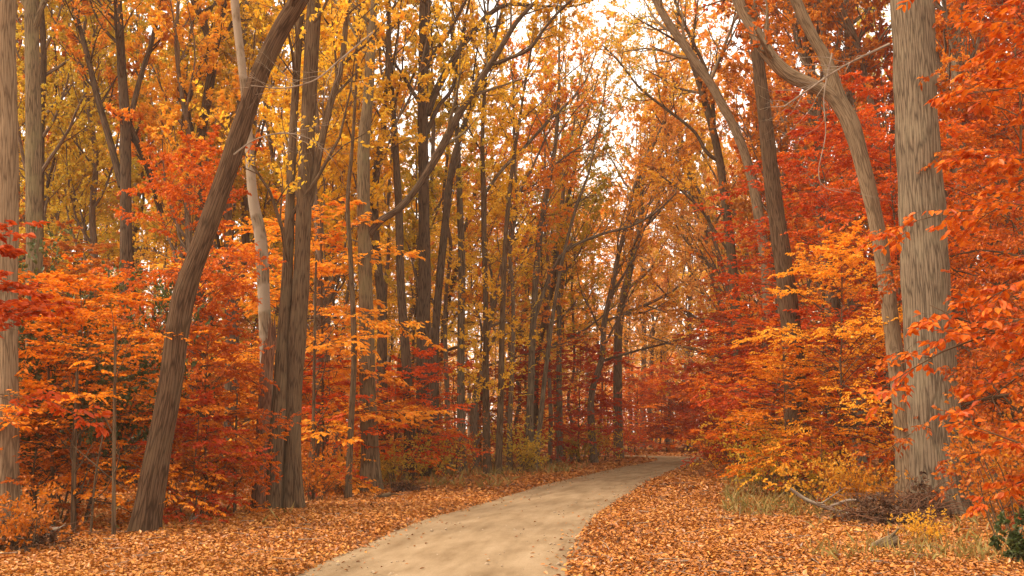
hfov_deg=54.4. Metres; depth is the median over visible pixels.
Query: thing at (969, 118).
forest tree
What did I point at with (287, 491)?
twin stem tree
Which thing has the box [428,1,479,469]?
tree
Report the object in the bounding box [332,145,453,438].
young tree
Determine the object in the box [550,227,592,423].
forest tree
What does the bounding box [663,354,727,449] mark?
beech tree
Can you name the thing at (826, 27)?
forest tree
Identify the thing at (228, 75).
forest tree
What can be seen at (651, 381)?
beech tree
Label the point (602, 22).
sky
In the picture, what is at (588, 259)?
young tree
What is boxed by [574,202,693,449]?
young tree
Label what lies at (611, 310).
young tree
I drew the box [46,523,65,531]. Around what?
fallen branch
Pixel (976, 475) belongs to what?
verge shrub
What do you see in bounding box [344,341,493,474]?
beech tree
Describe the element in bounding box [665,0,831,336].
arching forest tree
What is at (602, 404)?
beech tree
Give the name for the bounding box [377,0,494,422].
forest tree
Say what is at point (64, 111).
forest tree
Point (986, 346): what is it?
beech tree
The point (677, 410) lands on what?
beech tree
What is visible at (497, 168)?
tree
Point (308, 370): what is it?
beech tree
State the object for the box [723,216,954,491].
beech tree
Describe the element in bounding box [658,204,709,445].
forest tree
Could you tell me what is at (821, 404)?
beech tree
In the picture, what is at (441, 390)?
beech tree
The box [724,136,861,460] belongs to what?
arching forest tree
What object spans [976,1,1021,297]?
forest tree
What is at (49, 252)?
beech tree
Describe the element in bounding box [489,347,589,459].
beech tree
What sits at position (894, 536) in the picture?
fallen log
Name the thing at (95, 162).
forest tree
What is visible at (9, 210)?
slim tree
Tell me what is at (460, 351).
slender tree
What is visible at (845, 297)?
forest tree
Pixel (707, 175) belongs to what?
forest tree
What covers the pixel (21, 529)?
verge shrub
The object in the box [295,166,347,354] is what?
forest tree
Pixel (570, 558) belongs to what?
fallen twigs
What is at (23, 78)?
forest tree
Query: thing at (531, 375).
arching tree
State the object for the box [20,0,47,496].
mossy tree
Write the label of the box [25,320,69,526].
thin sapling
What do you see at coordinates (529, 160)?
arching forest tree
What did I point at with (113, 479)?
thin sapling
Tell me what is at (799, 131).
beech tree
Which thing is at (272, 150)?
forest tree
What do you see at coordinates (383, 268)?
young tree
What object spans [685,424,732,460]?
verge shrub
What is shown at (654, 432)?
beech tree
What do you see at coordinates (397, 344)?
forest tree
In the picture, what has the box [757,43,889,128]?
bare bough
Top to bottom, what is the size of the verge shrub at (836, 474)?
1.250 m
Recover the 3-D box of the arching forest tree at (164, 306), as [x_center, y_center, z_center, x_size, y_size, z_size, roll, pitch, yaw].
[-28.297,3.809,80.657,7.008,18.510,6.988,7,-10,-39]
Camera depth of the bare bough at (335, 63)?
14.59 m
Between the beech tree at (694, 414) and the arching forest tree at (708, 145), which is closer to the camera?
the arching forest tree at (708, 145)
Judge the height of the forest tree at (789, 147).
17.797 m
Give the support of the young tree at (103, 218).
on the ground at (425, 518)
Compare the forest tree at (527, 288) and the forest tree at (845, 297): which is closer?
the forest tree at (845, 297)
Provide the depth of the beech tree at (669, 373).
67.37 m
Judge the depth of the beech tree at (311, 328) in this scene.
46.32 m
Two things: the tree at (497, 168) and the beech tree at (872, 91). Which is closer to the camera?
the beech tree at (872, 91)
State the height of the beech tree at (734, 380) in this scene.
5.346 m
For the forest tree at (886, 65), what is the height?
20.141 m
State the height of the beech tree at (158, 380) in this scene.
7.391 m
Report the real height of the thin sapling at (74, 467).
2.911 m
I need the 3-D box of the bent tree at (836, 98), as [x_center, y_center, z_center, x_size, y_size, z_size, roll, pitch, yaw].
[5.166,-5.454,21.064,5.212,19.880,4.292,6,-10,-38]
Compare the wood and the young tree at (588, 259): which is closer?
the young tree at (588, 259)
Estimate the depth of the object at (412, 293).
48.69 m
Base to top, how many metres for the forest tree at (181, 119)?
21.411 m
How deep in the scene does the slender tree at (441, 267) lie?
33.42 m
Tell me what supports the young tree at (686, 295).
on the ground at (425, 518)
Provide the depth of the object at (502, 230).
44.26 m
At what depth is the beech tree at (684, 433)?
61.72 m
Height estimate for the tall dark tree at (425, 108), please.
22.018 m
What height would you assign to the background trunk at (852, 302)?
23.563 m
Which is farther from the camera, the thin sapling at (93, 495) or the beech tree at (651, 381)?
the beech tree at (651, 381)
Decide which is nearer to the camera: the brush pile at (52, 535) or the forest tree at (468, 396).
the brush pile at (52, 535)
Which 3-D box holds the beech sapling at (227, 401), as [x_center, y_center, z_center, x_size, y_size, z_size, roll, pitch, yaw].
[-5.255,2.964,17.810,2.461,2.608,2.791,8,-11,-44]
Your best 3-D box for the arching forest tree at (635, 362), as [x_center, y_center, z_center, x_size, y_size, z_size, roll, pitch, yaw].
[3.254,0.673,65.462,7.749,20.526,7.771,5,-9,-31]
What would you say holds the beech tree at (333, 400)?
on the ground at (425, 518)
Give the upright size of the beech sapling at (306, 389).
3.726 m
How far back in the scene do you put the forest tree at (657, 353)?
91.74 m
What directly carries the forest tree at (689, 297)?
on the ground at (425, 518)
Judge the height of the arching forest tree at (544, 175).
17.884 m
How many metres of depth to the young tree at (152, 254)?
42.02 m
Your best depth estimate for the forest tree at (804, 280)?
74.46 m
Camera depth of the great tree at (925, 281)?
18.32 m
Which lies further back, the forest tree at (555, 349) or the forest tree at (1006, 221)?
the forest tree at (555, 349)
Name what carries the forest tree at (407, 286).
on the ground at (425, 518)
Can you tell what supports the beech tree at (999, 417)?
on the ground at (425, 518)
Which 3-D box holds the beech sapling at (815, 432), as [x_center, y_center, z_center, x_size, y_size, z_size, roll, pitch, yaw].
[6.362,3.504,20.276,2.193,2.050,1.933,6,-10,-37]
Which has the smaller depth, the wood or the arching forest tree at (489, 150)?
the arching forest tree at (489, 150)
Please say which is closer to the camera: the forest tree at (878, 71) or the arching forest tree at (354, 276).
the forest tree at (878, 71)
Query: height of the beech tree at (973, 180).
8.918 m
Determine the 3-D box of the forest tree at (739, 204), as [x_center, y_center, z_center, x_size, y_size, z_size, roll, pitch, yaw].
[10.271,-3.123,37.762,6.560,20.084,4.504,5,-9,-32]
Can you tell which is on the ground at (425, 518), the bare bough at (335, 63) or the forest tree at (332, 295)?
the forest tree at (332, 295)
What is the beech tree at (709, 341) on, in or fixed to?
on the ground at (425, 518)
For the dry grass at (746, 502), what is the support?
on the ground at (425, 518)
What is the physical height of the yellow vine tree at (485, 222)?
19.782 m
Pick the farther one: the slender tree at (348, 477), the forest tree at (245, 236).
the forest tree at (245, 236)
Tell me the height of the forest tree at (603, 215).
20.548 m
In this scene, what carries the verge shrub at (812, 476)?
on the ground at (425, 518)
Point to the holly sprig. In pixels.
(1015, 542)
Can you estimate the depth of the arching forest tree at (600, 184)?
44.95 m
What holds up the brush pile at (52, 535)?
on the ground at (425, 518)
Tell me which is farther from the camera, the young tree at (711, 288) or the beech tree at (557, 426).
the young tree at (711, 288)
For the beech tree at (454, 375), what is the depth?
38.69 m
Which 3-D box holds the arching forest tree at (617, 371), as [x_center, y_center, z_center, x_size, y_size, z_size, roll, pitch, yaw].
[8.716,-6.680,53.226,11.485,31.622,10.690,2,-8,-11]
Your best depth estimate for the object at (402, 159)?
41.65 m
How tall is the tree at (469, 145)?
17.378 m
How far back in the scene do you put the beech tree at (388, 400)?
72.64 m
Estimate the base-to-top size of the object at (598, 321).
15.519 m
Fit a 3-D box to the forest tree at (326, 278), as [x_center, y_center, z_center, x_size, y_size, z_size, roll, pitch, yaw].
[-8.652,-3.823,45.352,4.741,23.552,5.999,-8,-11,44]
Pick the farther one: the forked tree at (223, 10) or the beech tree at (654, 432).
the beech tree at (654, 432)
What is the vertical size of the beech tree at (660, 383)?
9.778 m
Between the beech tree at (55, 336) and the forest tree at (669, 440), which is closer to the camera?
the beech tree at (55, 336)
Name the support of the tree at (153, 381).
on the ground at (425, 518)
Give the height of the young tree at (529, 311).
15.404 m
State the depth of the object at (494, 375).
83.24 m
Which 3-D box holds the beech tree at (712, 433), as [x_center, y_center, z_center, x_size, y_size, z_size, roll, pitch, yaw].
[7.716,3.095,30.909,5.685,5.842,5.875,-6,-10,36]
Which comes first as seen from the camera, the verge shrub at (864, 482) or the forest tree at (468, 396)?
the verge shrub at (864, 482)
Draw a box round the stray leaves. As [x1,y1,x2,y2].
[275,461,669,575]
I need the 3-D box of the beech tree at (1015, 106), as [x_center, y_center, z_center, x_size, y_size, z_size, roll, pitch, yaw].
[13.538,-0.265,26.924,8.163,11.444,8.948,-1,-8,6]
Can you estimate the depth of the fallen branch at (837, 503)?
16.84 m
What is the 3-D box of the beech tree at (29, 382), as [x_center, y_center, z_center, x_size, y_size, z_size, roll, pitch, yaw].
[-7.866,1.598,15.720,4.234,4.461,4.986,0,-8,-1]
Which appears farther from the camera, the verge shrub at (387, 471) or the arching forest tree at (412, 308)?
the arching forest tree at (412, 308)
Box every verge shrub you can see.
[0,474,88,554]
[119,401,273,515]
[301,433,357,500]
[306,445,384,490]
[360,426,463,485]
[390,416,482,477]
[431,409,491,474]
[458,417,554,472]
[554,419,626,462]
[567,407,639,459]
[604,412,649,453]
[685,387,819,475]
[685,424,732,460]
[718,426,824,485]
[728,425,845,496]
[772,445,874,505]
[823,452,912,509]
[887,505,949,541]
[931,378,1023,534]
[946,409,1023,517]
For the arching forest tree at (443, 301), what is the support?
on the ground at (425, 518)
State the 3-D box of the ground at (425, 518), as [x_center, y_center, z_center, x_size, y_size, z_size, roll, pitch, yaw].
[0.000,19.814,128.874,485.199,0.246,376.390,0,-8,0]
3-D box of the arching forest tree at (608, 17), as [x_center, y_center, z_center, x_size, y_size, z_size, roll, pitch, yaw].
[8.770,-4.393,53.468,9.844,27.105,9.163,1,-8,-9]
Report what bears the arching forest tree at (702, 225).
on the ground at (425, 518)
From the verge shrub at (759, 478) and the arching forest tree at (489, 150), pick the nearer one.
the verge shrub at (759, 478)
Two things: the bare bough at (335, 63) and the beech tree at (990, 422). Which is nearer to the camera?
the bare bough at (335, 63)
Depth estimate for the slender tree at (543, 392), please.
38.15 m
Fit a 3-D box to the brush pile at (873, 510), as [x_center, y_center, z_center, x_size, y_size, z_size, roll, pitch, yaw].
[6.004,3.553,15.930,2.384,0.602,2.577,-3,-9,20]
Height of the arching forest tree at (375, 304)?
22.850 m
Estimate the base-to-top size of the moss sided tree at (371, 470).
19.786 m
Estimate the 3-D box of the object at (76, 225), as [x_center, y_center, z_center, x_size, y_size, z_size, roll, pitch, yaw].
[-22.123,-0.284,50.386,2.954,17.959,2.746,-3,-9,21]
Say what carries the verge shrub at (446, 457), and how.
on the ground at (425, 518)
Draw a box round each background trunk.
[773,0,881,463]
[796,0,889,470]
[934,0,1006,483]
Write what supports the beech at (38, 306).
on the ground at (425, 518)
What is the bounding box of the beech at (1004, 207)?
[854,0,1023,518]
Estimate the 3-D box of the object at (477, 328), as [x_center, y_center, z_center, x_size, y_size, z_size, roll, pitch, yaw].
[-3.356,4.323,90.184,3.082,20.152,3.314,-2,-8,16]
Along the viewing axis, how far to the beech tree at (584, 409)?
69.31 m
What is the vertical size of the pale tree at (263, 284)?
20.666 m
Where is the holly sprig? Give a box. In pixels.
[989,507,1023,566]
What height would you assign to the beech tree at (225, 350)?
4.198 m
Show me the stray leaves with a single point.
(446, 512)
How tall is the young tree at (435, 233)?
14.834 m
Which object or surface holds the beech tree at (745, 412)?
on the ground at (425, 518)
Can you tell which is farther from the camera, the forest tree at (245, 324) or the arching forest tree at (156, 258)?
the forest tree at (245, 324)
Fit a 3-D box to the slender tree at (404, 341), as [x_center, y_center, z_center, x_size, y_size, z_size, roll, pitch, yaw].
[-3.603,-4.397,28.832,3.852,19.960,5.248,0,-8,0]
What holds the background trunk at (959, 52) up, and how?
on the ground at (425, 518)
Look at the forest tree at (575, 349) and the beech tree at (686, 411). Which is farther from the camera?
the forest tree at (575, 349)
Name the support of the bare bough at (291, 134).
attached to the leaning tree at (147, 510)
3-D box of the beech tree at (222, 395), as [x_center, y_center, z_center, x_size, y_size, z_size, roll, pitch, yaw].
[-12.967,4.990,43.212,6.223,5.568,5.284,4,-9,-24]
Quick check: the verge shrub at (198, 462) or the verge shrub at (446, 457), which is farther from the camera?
the verge shrub at (446, 457)
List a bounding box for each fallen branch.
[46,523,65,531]
[373,492,400,498]
[829,498,891,506]
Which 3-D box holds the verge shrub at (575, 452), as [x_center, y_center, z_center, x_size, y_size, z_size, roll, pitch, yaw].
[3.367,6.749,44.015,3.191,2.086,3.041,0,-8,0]
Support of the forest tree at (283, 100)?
on the ground at (425, 518)
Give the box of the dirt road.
[297,454,705,575]
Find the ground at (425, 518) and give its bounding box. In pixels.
[1,435,1019,575]
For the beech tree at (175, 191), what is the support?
on the ground at (425, 518)
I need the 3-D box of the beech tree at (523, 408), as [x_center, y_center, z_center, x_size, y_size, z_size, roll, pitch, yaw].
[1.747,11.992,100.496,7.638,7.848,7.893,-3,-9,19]
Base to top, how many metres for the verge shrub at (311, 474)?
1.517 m
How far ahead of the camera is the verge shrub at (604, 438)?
45.98 m
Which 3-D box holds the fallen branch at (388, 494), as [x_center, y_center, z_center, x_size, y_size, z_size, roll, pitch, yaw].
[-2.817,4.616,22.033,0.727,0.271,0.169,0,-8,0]
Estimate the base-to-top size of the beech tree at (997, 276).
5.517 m
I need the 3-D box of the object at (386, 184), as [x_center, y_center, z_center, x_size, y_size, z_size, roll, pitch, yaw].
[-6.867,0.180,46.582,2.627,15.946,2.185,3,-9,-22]
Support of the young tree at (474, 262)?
on the ground at (425, 518)
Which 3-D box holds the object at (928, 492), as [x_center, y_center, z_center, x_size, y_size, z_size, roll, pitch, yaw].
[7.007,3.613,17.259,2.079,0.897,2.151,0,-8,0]
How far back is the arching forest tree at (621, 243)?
44.65 m
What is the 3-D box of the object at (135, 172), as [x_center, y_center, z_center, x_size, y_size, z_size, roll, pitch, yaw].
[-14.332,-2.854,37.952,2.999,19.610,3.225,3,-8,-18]
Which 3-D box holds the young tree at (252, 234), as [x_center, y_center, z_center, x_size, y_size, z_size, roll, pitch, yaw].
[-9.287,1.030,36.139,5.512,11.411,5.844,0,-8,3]
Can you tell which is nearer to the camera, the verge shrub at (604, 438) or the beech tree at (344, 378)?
the beech tree at (344, 378)
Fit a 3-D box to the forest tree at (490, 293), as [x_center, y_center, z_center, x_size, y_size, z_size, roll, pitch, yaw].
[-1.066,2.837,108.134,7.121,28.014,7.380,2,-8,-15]
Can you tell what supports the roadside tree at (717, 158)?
on the ground at (425, 518)
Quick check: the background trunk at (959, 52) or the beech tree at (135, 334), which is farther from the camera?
the background trunk at (959, 52)
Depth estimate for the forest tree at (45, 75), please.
29.91 m
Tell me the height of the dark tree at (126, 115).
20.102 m
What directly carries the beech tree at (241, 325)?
on the ground at (425, 518)
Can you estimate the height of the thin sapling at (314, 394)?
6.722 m
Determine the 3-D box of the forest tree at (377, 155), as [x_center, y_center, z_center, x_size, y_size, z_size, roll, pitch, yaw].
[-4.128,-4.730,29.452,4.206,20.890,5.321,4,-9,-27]
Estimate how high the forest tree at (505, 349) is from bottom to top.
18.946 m
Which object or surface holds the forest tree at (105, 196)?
on the ground at (425, 518)
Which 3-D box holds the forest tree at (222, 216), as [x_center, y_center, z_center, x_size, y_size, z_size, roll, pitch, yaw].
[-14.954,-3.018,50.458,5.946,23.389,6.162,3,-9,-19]
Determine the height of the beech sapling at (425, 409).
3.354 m
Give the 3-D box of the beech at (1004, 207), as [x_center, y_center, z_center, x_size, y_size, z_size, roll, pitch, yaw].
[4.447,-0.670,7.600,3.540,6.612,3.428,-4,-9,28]
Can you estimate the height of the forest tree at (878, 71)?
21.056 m
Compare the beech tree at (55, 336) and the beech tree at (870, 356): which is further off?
the beech tree at (870, 356)
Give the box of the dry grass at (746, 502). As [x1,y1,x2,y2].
[28,455,1023,562]
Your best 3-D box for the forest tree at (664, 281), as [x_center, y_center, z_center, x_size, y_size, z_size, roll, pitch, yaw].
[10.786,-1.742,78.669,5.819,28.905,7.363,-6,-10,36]
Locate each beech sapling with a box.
[0,394,136,530]
[120,389,272,523]
[146,382,288,514]
[249,352,409,496]
[334,372,460,481]
[767,409,887,501]
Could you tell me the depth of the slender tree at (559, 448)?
43.40 m
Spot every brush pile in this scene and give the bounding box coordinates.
[0,515,120,554]
[373,480,438,492]
[809,491,966,527]
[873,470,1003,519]
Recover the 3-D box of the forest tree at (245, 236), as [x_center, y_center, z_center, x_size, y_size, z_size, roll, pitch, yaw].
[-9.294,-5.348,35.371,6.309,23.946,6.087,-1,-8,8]
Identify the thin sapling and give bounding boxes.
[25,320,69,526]
[58,294,138,534]
[62,338,101,531]
[76,414,111,531]
[219,368,246,511]
[293,208,348,498]
[302,209,371,488]
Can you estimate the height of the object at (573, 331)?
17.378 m
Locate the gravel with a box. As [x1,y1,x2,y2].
[305,470,662,575]
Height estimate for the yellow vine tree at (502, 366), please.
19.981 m
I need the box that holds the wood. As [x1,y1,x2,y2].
[87,297,903,442]
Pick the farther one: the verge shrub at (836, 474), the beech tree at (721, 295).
the beech tree at (721, 295)
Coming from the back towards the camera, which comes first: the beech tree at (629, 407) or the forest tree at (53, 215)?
the beech tree at (629, 407)
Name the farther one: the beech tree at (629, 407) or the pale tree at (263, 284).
the beech tree at (629, 407)
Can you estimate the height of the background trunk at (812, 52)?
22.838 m
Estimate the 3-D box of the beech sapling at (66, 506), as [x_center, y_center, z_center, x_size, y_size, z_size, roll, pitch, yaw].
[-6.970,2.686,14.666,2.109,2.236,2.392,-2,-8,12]
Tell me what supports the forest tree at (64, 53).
on the ground at (425, 518)
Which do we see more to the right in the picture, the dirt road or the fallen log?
the fallen log
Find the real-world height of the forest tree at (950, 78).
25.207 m
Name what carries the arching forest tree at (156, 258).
on the ground at (425, 518)
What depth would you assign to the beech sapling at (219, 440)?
16.03 m
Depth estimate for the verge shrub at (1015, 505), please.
16.54 m
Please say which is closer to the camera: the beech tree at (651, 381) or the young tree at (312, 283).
the young tree at (312, 283)
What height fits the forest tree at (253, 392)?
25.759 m
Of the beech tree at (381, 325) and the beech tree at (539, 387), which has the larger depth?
the beech tree at (539, 387)
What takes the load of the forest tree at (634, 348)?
on the ground at (425, 518)
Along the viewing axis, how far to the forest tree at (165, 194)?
59.56 m
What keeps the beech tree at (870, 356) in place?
on the ground at (425, 518)
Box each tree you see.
[0,0,20,535]
[0,253,228,524]
[0,269,157,493]
[16,0,79,229]
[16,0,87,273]
[16,0,152,341]
[16,0,169,361]
[17,5,84,335]
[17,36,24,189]
[18,220,214,522]
[18,241,116,470]
[18,256,144,445]
[19,1,130,343]
[19,111,169,355]
[19,219,193,476]
[19,265,219,508]
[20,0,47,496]
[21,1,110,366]
[22,0,115,236]
[47,120,286,513]
[51,0,179,484]
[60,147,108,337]
[60,148,119,342]
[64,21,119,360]
[67,0,192,452]
[78,0,214,463]
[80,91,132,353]
[83,169,248,356]
[90,0,248,292]
[95,0,268,482]
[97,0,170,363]
[104,115,229,363]
[109,326,243,451]
[110,280,305,520]
[127,0,308,532]
[134,0,305,474]
[134,20,233,453]
[140,302,311,462]
[141,0,337,439]
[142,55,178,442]
[143,187,450,495]
[143,242,192,364]
[152,2,255,416]
[159,30,266,432]
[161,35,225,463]
[170,0,278,475]
[178,344,259,458]
[181,0,405,508]
[193,156,313,470]
[200,3,321,337]
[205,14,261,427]
[209,321,346,447]
[212,362,354,467]
[218,0,325,451]
[218,268,255,351]
[229,0,391,485]
[230,0,272,405]
[241,151,376,427]
[242,310,376,446]
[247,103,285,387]
[255,332,425,471]
[257,4,417,469]
[269,0,409,473]
[269,136,441,436]
[277,0,387,498]
[279,49,397,355]
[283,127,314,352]
[294,0,396,446]
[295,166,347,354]
[305,367,356,452]
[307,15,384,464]
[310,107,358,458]
[312,166,413,446]
[316,0,469,479]
[323,0,591,491]
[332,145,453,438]
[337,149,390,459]
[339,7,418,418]
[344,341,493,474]
[345,135,415,364]
[347,369,403,440]
[356,0,433,480]
[367,0,616,475]
[374,127,515,395]
[375,205,409,401]
[376,147,505,424]
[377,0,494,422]
[381,77,516,451]
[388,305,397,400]
[389,0,611,383]
[389,152,558,465]
[389,199,456,448]
[390,338,525,469]
[390,379,456,432]
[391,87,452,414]
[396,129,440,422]
[414,0,524,471]
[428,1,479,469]
[429,0,527,473]
[430,0,566,470]
[431,25,612,467]
[445,191,496,446]
[451,341,596,463]
[455,157,609,429]
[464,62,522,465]
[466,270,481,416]
[467,88,612,457]
[470,0,579,473]
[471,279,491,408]
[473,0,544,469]
[476,210,506,393]
[478,302,519,443]
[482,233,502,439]
[486,0,683,465]
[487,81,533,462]
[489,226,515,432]
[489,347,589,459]
[494,377,567,444]
[495,165,631,458]
[496,179,644,425]
[498,291,531,406]
[501,12,664,442]
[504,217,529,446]
[507,12,621,453]
[513,207,553,363]
[513,331,636,461]
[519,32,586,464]
[532,0,682,467]
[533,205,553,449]
[543,176,662,454]
[546,0,648,462]
[550,9,747,462]
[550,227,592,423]
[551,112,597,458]
[551,269,593,391]
[551,304,569,379]
[562,392,602,450]
[564,202,642,447]
[564,339,669,456]
[565,0,761,464]
[568,363,698,451]
[569,0,739,457]
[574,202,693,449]
[579,0,756,457]
[583,39,774,458]
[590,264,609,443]
[599,191,647,442]
[601,87,690,448]
[602,171,687,447]
[607,368,704,449]
[612,0,774,470]
[614,234,657,444]
[622,75,811,395]
[622,207,725,447]
[623,75,729,447]
[625,352,708,450]
[631,369,712,451]
[633,199,693,444]
[636,350,707,444]
[638,246,677,443]
[656,304,811,461]
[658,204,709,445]
[663,50,776,310]
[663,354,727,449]
[663,365,748,440]
[663,376,715,445]
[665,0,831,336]
[665,74,867,394]
[667,241,817,463]
[668,295,865,477]
[670,151,732,370]
[672,206,761,386]
[673,189,761,423]
[673,362,747,448]
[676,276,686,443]
[680,312,852,478]
[687,1,820,462]
[689,89,978,482]
[691,0,812,492]
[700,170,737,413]
[705,0,869,424]
[713,111,1009,481]
[713,339,888,494]
[717,0,936,474]
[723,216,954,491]
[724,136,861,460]
[730,0,908,500]
[737,0,969,353]
[746,342,866,457]
[774,68,847,338]
[777,147,819,341]
[780,56,1022,462]
[798,2,891,463]
[800,0,892,456]
[809,300,902,451]
[826,165,870,403]
[833,0,969,473]
[842,69,897,312]
[844,0,1022,478]
[849,0,1023,473]
[853,81,1023,474]
[868,0,1021,465]
[870,75,1023,480]
[890,0,982,513]
[929,182,1023,529]
[934,0,1017,311]
[943,0,1023,221]
[950,0,1022,464]
[972,279,1023,474]
[972,282,1005,412]
[973,331,1007,469]
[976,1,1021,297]
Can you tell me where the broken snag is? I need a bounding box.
[250,317,276,509]
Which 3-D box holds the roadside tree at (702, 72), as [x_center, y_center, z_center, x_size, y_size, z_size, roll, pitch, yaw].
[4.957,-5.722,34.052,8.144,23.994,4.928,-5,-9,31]
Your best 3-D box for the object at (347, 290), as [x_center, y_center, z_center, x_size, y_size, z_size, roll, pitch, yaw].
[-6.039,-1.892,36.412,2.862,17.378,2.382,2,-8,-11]
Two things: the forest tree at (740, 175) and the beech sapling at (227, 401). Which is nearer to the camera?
the beech sapling at (227, 401)
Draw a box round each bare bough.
[198,32,373,140]
[233,95,352,187]
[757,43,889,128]
[774,53,900,217]
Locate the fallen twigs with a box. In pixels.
[12,467,1015,575]
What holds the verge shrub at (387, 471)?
on the ground at (425, 518)
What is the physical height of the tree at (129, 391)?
5.066 m
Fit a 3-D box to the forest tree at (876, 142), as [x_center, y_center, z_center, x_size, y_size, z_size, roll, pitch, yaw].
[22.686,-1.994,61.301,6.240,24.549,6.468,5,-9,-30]
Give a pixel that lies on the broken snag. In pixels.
(267, 361)
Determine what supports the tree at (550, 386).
on the ground at (425, 518)
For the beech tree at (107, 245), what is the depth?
28.00 m
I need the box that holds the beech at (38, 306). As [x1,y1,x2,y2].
[0,219,113,437]
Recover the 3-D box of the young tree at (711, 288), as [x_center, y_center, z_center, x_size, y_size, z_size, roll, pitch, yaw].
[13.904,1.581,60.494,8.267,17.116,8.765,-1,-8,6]
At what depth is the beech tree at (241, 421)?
36.06 m
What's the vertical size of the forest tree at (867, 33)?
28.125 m
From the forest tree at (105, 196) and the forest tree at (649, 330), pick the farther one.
the forest tree at (649, 330)
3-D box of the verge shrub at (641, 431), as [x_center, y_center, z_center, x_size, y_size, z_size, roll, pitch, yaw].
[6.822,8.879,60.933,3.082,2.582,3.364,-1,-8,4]
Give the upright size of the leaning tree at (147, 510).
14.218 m
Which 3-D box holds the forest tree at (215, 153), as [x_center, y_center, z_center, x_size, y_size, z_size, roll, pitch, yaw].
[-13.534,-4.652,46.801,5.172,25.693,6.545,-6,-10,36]
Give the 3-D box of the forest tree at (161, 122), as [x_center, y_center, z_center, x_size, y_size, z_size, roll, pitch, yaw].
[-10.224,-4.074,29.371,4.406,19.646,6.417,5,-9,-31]
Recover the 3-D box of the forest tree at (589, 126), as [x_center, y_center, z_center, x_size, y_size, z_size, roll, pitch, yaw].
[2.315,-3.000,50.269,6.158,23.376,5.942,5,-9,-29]
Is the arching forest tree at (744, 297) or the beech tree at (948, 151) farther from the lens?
the arching forest tree at (744, 297)
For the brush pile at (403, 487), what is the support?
on the ground at (425, 518)
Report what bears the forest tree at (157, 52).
on the ground at (425, 518)
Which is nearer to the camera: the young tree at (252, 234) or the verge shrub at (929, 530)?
the verge shrub at (929, 530)
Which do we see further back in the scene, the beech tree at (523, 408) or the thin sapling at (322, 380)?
the beech tree at (523, 408)
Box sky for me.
[19,0,1013,432]
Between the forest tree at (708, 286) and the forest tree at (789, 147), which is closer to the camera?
the forest tree at (789, 147)
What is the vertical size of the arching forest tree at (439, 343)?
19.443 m
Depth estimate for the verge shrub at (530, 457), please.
33.86 m
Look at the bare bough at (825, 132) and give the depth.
19.29 m
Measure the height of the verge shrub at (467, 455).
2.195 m
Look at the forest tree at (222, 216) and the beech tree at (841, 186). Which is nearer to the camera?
the beech tree at (841, 186)
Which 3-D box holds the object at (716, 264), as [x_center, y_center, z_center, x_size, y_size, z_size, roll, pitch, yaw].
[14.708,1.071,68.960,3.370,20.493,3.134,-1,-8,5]
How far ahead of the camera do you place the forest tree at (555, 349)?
102.03 m
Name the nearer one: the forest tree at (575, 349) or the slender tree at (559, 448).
the slender tree at (559, 448)
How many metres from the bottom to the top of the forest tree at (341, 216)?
23.377 m
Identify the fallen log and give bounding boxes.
[869,524,902,546]
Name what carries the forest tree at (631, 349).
on the ground at (425, 518)
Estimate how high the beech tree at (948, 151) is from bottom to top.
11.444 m
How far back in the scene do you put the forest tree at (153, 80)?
44.23 m
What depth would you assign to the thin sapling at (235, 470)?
17.77 m
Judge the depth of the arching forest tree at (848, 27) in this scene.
31.19 m
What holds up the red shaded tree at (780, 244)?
on the ground at (425, 518)
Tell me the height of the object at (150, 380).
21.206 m
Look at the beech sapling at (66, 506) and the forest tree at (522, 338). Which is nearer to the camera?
the beech sapling at (66, 506)
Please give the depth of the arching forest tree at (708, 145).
51.80 m
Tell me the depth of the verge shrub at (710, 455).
30.54 m

